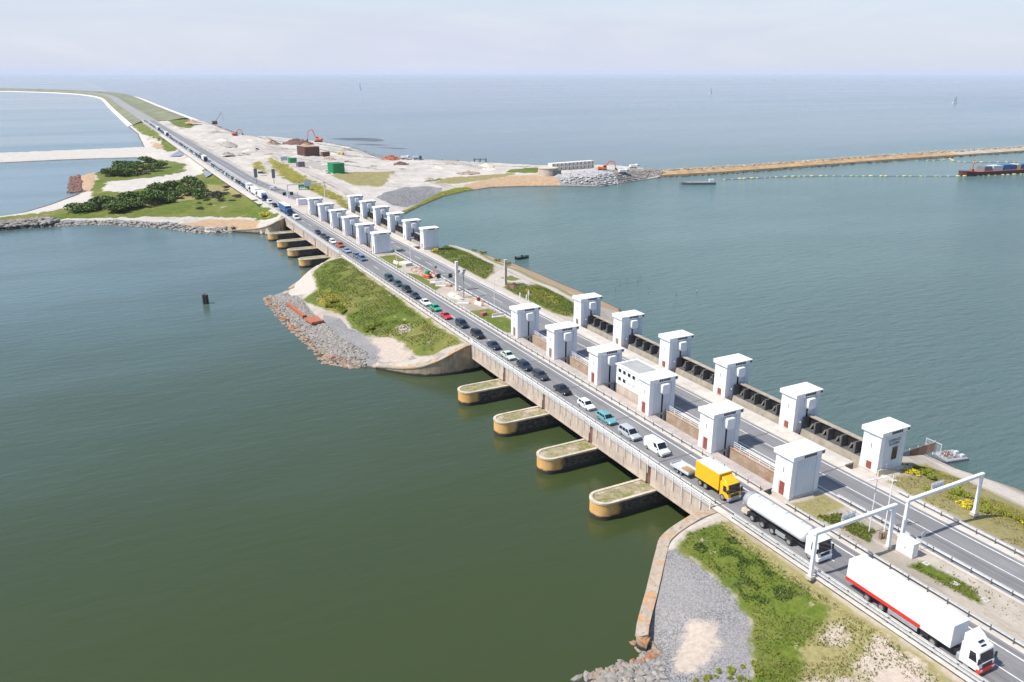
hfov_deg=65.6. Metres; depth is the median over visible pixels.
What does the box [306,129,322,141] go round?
excavator
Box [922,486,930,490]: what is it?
bush
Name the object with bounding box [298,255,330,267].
bridge pier
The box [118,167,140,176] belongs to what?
bush
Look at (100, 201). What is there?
bush
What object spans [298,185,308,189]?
road sign
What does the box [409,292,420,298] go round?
car
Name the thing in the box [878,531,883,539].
wooden box
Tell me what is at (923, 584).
guard rail
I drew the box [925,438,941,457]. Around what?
gate
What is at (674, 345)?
sluice tower
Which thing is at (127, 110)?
dike
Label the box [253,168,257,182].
message board
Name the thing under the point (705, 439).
door
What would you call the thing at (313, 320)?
pontoon
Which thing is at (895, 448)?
window
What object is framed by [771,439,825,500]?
sluice tower
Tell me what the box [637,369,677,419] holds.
sluice tower
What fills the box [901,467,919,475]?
flowering bush
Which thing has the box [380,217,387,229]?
sluice gate
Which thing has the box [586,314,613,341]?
sluice gate
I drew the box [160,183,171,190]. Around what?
bush
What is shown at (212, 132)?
heap
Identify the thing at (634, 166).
tipper lorry
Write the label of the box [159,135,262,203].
embankment
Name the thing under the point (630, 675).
rocks
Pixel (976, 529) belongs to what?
guard rail
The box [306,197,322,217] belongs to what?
sluice tower
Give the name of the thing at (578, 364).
parapet wall
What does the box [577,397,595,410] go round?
car
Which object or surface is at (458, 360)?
quay wall
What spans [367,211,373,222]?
sluice gate
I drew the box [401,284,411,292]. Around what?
car
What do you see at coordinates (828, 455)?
road bridge
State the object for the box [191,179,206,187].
bush
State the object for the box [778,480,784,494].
door
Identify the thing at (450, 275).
signal mast
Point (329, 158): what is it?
heap
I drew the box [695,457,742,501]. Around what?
box lorry
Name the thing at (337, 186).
track
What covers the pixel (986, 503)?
bush
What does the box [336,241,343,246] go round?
car
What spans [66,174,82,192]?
rocks
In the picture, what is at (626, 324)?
sluice tower
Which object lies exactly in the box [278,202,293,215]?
lorry
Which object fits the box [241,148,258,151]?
heap
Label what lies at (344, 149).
heap
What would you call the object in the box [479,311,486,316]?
pallet load
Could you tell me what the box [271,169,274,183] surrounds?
message board
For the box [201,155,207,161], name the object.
lorry
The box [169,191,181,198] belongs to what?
bush
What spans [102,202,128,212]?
bush
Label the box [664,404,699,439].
parapet wall
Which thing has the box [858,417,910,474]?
sluice tower
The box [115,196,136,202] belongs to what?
bush
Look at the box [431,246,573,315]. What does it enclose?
grass
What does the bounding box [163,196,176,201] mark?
bush
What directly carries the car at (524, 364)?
on the road at (1008, 661)
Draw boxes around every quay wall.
[231,217,288,233]
[288,255,340,289]
[375,343,479,376]
[635,508,717,651]
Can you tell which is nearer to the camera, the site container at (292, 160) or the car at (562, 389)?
the car at (562, 389)
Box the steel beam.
[287,302,306,317]
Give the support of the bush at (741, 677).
on the bank at (702, 622)
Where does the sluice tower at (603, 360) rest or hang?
on the road bridge at (482, 358)
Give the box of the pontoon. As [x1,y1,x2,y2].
[304,316,323,323]
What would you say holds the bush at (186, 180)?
on the headland
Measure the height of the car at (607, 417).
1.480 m
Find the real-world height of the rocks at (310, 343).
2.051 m
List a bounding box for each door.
[642,401,644,412]
[703,437,707,449]
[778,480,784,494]
[784,420,788,427]
[865,460,871,468]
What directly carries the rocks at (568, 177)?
on the headland
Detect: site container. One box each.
[278,156,286,160]
[288,157,296,162]
[296,161,304,166]
[296,198,307,204]
[327,162,344,173]
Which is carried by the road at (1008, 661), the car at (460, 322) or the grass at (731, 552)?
the car at (460, 322)
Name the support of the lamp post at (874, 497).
on the bank at (702, 622)
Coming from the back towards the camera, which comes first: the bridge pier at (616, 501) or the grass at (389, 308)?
the grass at (389, 308)
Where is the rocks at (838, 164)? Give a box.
[657,151,1023,177]
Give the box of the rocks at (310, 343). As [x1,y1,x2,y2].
[263,295,363,368]
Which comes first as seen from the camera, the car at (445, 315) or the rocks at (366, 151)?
the car at (445, 315)
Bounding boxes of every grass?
[314,258,455,351]
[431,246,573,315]
[683,521,938,681]
[693,536,800,604]
[817,499,1020,620]
[888,463,1023,547]
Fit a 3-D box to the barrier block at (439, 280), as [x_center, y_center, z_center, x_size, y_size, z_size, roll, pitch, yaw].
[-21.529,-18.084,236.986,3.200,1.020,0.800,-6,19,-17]
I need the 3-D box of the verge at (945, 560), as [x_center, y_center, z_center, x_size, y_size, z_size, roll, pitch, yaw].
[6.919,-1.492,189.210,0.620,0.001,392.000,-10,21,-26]
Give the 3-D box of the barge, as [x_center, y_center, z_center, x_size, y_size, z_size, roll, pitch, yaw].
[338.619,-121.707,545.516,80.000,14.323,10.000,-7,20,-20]
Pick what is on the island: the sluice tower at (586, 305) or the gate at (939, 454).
the sluice tower at (586, 305)
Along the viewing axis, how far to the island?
220.08 m
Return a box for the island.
[276,245,621,368]
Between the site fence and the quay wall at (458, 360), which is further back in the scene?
the quay wall at (458, 360)
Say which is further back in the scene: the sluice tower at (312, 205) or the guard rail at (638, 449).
the sluice tower at (312, 205)
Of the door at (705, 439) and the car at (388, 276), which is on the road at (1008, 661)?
the car at (388, 276)
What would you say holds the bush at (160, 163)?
on the headland
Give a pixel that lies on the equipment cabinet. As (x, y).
(907, 546)
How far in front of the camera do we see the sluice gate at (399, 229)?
309.38 m
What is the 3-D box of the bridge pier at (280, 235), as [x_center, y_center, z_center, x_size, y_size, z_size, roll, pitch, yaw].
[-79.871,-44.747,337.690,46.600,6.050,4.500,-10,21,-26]
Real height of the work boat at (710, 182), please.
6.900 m
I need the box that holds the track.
[255,145,356,194]
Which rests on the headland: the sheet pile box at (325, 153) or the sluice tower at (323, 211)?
the sheet pile box at (325, 153)
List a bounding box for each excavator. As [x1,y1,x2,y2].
[231,129,242,135]
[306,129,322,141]
[598,161,616,169]
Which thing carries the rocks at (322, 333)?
on the island
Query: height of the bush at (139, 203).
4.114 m
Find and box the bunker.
[538,166,560,176]
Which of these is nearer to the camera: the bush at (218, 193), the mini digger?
the mini digger
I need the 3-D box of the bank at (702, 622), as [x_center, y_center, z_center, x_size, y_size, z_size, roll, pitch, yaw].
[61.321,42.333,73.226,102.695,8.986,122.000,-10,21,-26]
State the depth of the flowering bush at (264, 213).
356.75 m
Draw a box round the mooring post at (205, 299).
[202,294,208,303]
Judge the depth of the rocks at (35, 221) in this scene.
356.38 m
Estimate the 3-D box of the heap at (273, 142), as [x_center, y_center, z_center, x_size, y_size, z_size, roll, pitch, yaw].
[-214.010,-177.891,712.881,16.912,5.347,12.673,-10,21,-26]
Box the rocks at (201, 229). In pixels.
[0,219,236,233]
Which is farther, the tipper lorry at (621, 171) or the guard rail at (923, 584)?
the tipper lorry at (621, 171)
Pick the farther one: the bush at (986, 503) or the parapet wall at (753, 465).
the parapet wall at (753, 465)
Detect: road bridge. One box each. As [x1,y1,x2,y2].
[283,214,371,256]
[346,210,419,248]
[471,337,772,514]
[538,326,853,469]
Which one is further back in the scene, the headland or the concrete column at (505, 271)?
the headland
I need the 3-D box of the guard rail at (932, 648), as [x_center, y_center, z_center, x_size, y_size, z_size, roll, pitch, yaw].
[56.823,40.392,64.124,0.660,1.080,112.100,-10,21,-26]
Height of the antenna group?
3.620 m
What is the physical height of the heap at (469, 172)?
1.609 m
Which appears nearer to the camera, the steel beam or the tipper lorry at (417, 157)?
the steel beam
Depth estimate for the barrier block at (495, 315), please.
202.90 m
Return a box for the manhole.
[980,597,990,602]
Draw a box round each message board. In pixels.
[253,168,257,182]
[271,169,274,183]
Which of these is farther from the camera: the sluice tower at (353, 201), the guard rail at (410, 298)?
the sluice tower at (353, 201)
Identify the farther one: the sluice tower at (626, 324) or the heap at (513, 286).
the heap at (513, 286)
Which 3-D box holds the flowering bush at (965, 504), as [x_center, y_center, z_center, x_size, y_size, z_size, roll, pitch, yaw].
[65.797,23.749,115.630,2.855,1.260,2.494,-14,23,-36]
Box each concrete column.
[454,261,458,290]
[503,259,506,284]
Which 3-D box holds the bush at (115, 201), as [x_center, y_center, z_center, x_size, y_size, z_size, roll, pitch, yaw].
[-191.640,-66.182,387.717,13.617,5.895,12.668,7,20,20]
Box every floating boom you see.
[723,173,1021,179]
[916,158,1006,162]
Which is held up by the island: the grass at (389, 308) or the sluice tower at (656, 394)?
the grass at (389, 308)
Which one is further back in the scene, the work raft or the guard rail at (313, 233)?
the guard rail at (313, 233)
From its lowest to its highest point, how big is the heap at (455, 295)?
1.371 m
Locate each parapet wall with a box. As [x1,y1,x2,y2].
[531,329,546,350]
[569,350,588,375]
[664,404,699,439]
[728,440,774,483]
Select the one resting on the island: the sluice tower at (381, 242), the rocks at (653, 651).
the sluice tower at (381, 242)
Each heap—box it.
[208,131,226,133]
[219,141,237,146]
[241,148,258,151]
[266,140,281,144]
[282,138,313,144]
[322,157,336,160]
[339,148,353,151]
[380,155,400,159]
[393,161,408,164]
[409,267,425,275]
[448,291,462,298]
[457,170,479,173]
[479,163,494,166]
[483,166,498,170]
[508,283,518,288]
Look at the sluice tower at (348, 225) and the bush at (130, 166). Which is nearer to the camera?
the sluice tower at (348, 225)
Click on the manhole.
(986, 600)
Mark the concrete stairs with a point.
(882, 472)
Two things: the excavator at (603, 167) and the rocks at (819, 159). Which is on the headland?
the excavator at (603, 167)
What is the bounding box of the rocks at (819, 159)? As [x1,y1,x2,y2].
[659,145,1023,170]
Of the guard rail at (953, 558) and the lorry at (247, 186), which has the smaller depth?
the guard rail at (953, 558)
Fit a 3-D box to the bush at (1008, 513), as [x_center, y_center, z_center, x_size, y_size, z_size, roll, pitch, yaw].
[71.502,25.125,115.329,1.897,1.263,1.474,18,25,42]
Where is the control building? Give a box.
[615,359,658,404]
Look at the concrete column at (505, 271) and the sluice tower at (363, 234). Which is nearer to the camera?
the concrete column at (505, 271)
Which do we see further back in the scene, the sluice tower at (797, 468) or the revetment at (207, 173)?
the revetment at (207, 173)
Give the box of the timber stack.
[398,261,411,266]
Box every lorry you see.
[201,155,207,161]
[245,183,251,191]
[250,186,259,196]
[257,190,267,200]
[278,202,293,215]
[401,155,409,159]
[413,155,421,159]
[618,169,628,173]
[629,164,638,167]
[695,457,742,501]
[741,491,833,561]
[845,554,997,674]
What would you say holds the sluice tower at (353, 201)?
on the road bridge at (394, 235)
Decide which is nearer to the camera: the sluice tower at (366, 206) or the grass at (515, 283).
the grass at (515, 283)
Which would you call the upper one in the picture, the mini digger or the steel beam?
the mini digger
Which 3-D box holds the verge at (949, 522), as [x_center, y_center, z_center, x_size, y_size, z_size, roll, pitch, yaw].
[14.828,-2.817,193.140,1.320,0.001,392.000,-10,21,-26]
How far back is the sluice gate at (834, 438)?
133.32 m
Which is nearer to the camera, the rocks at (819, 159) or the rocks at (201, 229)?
the rocks at (201, 229)
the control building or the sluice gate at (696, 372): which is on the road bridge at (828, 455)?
the control building
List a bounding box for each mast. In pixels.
[283,192,298,205]
[437,269,465,297]
[883,475,893,531]
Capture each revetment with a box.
[169,149,183,156]
[203,168,215,176]
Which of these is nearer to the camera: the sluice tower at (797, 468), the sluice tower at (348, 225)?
the sluice tower at (797, 468)
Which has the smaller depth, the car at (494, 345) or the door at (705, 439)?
the door at (705, 439)
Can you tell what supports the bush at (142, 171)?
on the headland
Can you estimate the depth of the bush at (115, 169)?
511.42 m
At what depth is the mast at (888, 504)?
106.73 m
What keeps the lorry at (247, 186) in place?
on the road at (274, 199)
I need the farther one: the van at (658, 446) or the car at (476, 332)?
the car at (476, 332)
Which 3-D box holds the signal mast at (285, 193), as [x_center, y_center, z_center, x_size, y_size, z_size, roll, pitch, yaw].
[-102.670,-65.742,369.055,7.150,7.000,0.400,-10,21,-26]
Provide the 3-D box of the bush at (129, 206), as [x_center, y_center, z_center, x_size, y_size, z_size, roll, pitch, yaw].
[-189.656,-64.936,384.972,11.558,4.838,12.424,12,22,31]
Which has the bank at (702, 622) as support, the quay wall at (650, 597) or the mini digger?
the quay wall at (650, 597)
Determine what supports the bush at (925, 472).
on the bank at (702, 622)
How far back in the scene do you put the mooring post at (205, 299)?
237.34 m
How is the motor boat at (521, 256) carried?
on the water
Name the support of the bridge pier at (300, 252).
in the water
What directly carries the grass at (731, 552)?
on the bank at (702, 622)
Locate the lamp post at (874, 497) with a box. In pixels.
[867,476,886,531]
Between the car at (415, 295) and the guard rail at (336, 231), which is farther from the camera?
the guard rail at (336, 231)
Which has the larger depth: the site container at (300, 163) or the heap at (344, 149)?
the heap at (344, 149)
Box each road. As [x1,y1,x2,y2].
[143,121,291,208]
[150,120,1023,601]
[152,123,1023,681]
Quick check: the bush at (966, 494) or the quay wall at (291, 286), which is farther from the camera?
the quay wall at (291, 286)
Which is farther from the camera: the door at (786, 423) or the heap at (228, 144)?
the heap at (228, 144)
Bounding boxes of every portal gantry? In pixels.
[286,180,325,198]
[805,503,897,580]
[896,472,984,541]
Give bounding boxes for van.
[269,186,278,189]
[293,214,299,219]
[643,434,670,456]
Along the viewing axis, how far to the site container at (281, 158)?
576.11 m
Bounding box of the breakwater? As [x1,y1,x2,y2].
[659,147,1023,176]
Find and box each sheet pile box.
[297,145,319,155]
[320,151,329,155]
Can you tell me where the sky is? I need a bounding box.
[0,0,1023,73]
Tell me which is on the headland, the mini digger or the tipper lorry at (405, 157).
the tipper lorry at (405, 157)
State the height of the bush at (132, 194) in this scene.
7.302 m
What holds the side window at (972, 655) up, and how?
in the articulated lorry at (934, 620)
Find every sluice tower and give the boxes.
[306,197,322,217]
[317,202,333,223]
[328,208,345,230]
[341,215,359,238]
[347,194,362,212]
[355,222,374,247]
[359,200,375,218]
[370,230,390,253]
[372,205,389,225]
[386,211,404,232]
[402,218,420,240]
[419,226,438,249]
[509,303,540,342]
[545,321,578,363]
[572,293,602,327]
[587,343,623,390]
[612,310,644,348]
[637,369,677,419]
[658,330,693,371]
[697,400,743,457]
[713,353,752,399]
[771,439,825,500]
[779,382,823,433]
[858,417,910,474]
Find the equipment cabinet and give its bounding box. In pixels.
[895,533,920,559]
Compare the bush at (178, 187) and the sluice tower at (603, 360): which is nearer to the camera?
the sluice tower at (603, 360)
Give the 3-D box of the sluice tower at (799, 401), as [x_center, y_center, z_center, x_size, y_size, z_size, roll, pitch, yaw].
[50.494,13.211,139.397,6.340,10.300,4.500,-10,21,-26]
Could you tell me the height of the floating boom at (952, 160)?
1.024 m
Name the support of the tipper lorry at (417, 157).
on the headland
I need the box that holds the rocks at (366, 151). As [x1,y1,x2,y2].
[212,124,508,163]
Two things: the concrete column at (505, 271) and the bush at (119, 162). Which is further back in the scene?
the bush at (119, 162)
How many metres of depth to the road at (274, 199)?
513.48 m
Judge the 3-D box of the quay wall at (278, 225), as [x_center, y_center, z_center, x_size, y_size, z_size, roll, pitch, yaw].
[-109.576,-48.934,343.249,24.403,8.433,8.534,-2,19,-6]
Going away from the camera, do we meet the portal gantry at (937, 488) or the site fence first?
the portal gantry at (937, 488)
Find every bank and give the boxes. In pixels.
[335,138,383,141]
[587,455,1023,681]
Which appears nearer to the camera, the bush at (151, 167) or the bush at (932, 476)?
the bush at (932, 476)
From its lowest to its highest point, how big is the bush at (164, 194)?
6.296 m
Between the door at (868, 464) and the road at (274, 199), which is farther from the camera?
the road at (274, 199)
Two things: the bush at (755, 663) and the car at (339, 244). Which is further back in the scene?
the car at (339, 244)
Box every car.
[329,238,335,243]
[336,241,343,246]
[343,247,350,252]
[357,254,365,260]
[384,273,394,280]
[393,279,401,286]
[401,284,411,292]
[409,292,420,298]
[420,298,430,305]
[430,303,440,311]
[440,312,452,319]
[455,317,468,327]
[470,327,484,338]
[486,340,501,349]
[500,350,516,359]
[516,359,533,370]
[531,368,549,380]
[553,383,571,394]
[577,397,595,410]
[596,409,617,424]
[618,423,641,440]
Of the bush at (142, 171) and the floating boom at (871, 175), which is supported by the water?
the floating boom at (871, 175)
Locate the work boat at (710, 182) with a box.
[679,179,715,184]
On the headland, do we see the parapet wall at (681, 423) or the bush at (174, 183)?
the bush at (174, 183)
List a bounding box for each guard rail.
[285,214,341,252]
[305,213,366,251]
[342,253,473,342]
[367,250,507,336]
[392,249,510,314]
[476,341,715,503]
[510,336,760,490]
[731,513,988,681]
[783,499,1023,645]
[838,494,1023,597]
[897,489,1023,554]
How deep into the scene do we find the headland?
492.50 m
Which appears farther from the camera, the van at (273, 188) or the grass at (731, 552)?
the van at (273, 188)
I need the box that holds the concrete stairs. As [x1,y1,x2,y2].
[877,464,911,481]
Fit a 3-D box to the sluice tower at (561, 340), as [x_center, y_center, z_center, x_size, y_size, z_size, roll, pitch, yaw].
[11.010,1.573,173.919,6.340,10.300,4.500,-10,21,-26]
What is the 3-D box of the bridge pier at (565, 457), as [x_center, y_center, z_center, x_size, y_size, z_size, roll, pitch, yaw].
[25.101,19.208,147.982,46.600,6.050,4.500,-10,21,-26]
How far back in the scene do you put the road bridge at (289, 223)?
304.84 m
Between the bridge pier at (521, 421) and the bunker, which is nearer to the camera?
the bridge pier at (521, 421)
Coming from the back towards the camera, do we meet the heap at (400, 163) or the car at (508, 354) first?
the heap at (400, 163)
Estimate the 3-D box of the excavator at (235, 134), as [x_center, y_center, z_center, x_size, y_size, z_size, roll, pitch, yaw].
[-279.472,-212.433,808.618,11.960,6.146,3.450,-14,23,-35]
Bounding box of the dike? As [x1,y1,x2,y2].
[0,88,196,125]
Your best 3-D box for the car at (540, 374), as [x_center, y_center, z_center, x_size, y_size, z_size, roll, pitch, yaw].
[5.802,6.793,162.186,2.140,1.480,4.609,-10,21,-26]
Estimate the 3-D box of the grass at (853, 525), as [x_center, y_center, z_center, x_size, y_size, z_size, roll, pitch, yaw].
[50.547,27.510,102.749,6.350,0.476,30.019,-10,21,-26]
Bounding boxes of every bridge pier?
[267,230,302,240]
[277,238,313,248]
[287,246,325,257]
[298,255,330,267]
[457,378,522,405]
[493,406,563,436]
[536,438,611,474]
[589,478,671,520]
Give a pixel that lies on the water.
(234, 480)
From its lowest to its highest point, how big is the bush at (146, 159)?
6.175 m
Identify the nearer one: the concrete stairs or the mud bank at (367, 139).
the concrete stairs
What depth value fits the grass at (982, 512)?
118.53 m
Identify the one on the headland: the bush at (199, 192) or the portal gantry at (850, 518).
the bush at (199, 192)
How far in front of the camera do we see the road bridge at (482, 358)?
138.95 m
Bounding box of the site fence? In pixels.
[903,441,935,455]
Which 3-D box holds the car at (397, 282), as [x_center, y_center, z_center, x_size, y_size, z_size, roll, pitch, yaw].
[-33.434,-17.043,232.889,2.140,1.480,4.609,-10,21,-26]
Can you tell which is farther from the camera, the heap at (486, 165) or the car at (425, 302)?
the heap at (486, 165)
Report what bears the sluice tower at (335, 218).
on the road bridge at (289, 223)
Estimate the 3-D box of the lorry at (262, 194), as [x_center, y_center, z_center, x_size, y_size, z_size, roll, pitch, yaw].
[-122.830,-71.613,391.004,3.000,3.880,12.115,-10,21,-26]
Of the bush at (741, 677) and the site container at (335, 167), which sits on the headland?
the site container at (335, 167)
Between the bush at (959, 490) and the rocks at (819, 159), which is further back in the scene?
the rocks at (819, 159)
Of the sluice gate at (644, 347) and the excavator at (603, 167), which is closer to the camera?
the sluice gate at (644, 347)
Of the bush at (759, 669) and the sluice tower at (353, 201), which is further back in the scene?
the sluice tower at (353, 201)
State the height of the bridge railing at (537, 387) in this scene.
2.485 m
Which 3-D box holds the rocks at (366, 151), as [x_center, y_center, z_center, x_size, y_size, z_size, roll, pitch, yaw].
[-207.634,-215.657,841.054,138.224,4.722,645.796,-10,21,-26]
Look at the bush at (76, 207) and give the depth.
382.00 m
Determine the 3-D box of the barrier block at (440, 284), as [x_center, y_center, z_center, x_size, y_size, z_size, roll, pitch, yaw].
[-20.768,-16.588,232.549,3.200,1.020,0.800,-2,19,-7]
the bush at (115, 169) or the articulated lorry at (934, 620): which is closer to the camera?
the articulated lorry at (934, 620)
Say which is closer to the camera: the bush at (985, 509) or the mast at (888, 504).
the mast at (888, 504)
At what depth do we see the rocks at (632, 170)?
522.03 m
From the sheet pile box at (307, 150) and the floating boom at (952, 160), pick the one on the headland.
the sheet pile box at (307, 150)
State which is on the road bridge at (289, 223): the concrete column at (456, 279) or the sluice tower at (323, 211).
the sluice tower at (323, 211)
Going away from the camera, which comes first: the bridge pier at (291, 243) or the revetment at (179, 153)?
the bridge pier at (291, 243)
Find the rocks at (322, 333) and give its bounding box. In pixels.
[270,292,367,366]
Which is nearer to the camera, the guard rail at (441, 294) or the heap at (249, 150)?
the guard rail at (441, 294)
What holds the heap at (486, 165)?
on the headland
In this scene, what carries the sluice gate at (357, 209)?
in the water
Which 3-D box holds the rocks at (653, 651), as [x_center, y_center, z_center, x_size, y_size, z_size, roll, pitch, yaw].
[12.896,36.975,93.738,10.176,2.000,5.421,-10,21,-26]
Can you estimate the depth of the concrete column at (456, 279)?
226.29 m
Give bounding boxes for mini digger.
[423,270,436,278]
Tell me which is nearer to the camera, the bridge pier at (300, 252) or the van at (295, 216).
the bridge pier at (300, 252)
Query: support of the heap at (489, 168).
on the headland
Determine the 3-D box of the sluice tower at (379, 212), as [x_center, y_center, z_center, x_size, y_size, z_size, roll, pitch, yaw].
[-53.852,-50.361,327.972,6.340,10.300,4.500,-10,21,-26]
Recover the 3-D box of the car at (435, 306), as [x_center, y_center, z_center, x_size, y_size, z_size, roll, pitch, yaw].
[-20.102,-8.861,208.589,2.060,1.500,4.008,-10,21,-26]
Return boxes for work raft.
[931,449,968,463]
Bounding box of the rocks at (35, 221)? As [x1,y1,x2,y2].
[0,216,59,227]
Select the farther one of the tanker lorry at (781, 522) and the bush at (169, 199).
the bush at (169, 199)
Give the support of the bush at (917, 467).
on the bank at (702, 622)
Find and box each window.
[890,445,897,459]
[969,650,976,662]
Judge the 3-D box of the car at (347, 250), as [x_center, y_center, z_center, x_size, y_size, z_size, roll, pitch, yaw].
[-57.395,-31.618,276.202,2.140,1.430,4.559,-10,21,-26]
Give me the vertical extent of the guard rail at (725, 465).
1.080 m
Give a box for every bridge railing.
[282,214,338,255]
[470,339,710,508]
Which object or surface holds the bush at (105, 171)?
on the headland
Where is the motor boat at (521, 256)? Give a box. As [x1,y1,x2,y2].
[514,254,528,259]
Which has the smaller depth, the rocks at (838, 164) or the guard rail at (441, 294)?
the guard rail at (441, 294)
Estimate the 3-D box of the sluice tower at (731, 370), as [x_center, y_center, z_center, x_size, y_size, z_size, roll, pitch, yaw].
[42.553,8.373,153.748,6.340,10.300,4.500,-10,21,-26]
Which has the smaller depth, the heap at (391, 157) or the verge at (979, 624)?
the verge at (979, 624)
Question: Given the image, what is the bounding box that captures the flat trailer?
[670,460,694,475]
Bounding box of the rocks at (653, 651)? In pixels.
[588,635,662,678]
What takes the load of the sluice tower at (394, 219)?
on the road bridge at (394, 235)
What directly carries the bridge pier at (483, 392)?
in the water
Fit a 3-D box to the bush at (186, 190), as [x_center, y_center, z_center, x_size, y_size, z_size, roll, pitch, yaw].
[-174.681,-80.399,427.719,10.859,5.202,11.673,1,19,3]
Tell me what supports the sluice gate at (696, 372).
attached to the bridge pier at (565, 457)
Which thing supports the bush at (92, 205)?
on the headland
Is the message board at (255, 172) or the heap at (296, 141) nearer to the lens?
the message board at (255, 172)
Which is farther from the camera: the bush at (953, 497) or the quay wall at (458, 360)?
the quay wall at (458, 360)
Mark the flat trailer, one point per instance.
(682, 466)
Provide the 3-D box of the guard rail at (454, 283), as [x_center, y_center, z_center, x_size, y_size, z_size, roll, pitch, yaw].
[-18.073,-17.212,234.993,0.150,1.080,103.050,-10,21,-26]
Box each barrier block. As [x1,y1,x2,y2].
[434,278,444,282]
[436,283,446,286]
[457,300,468,303]
[492,313,503,317]
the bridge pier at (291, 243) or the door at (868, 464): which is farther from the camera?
the bridge pier at (291, 243)
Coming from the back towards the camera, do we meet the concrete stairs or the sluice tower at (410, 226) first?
the sluice tower at (410, 226)
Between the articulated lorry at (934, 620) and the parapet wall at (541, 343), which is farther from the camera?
the parapet wall at (541, 343)
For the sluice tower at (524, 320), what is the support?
on the island
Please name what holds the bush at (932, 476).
on the bank at (702, 622)
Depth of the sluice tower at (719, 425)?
130.01 m
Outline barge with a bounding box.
[958,159,1023,175]
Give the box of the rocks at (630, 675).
[570,652,667,681]
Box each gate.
[355,205,360,215]
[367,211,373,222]
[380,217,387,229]
[395,224,402,236]
[411,232,420,248]
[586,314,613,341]
[627,333,659,364]
[674,355,714,391]
[731,382,780,423]
[799,414,862,467]
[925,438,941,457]
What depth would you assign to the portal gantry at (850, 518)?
98.77 m
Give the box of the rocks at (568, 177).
[553,170,620,185]
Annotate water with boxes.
[0,74,1023,681]
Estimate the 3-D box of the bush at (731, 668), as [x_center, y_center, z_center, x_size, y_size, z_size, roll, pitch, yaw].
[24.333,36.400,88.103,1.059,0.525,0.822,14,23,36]
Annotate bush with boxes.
[63,202,93,211]
[79,202,97,211]
[84,195,117,208]
[98,167,113,175]
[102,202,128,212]
[106,199,133,208]
[110,166,125,175]
[110,202,133,210]
[111,160,128,165]
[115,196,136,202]
[117,191,138,198]
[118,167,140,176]
[121,163,140,169]
[132,200,147,207]
[134,169,150,173]
[136,189,163,204]
[137,156,157,162]
[143,164,161,169]
[144,182,164,190]
[152,161,167,166]
[158,190,169,197]
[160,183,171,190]
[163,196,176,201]
[164,180,186,189]
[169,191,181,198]
[174,184,186,190]
[177,186,196,194]
[179,175,198,185]
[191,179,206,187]
[191,187,210,198]
[206,190,223,196]
[259,212,270,215]
[727,666,735,671]
[737,675,745,680]
[750,659,757,665]
[755,665,762,671]
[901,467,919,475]
[912,465,927,470]
[918,467,934,474]
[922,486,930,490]
[926,472,936,478]
[944,495,960,499]
[950,486,965,494]
[955,492,974,497]
[955,499,973,508]
[979,499,993,507]
[979,506,990,512]
[997,509,1011,515]
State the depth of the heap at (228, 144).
687.50 m
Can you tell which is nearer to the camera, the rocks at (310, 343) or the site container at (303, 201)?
the rocks at (310, 343)
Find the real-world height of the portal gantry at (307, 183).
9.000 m
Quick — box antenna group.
[519,290,528,306]
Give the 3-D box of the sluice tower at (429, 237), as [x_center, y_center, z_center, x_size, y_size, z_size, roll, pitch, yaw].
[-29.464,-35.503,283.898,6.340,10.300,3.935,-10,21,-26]
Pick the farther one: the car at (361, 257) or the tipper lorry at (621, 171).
the tipper lorry at (621, 171)
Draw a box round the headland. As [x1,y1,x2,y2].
[0,119,661,234]
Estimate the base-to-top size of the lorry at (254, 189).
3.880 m
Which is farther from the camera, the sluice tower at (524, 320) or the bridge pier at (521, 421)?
the sluice tower at (524, 320)
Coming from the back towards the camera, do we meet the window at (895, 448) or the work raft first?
the work raft
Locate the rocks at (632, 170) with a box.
[601,168,665,183]
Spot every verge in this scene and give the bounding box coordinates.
[142,121,976,681]
[305,214,1023,653]
[391,251,1023,605]
[399,241,1023,562]
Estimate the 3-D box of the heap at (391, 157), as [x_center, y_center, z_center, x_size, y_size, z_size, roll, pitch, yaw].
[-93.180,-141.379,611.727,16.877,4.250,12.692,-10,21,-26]
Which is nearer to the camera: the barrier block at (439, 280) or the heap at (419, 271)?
the barrier block at (439, 280)
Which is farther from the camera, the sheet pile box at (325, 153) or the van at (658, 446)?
the sheet pile box at (325, 153)
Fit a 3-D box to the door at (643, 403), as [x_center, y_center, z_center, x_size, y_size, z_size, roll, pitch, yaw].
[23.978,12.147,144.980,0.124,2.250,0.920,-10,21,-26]
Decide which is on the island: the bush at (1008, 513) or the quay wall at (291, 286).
the quay wall at (291, 286)
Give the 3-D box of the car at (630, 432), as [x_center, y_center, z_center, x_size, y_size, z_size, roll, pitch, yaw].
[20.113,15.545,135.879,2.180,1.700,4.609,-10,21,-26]

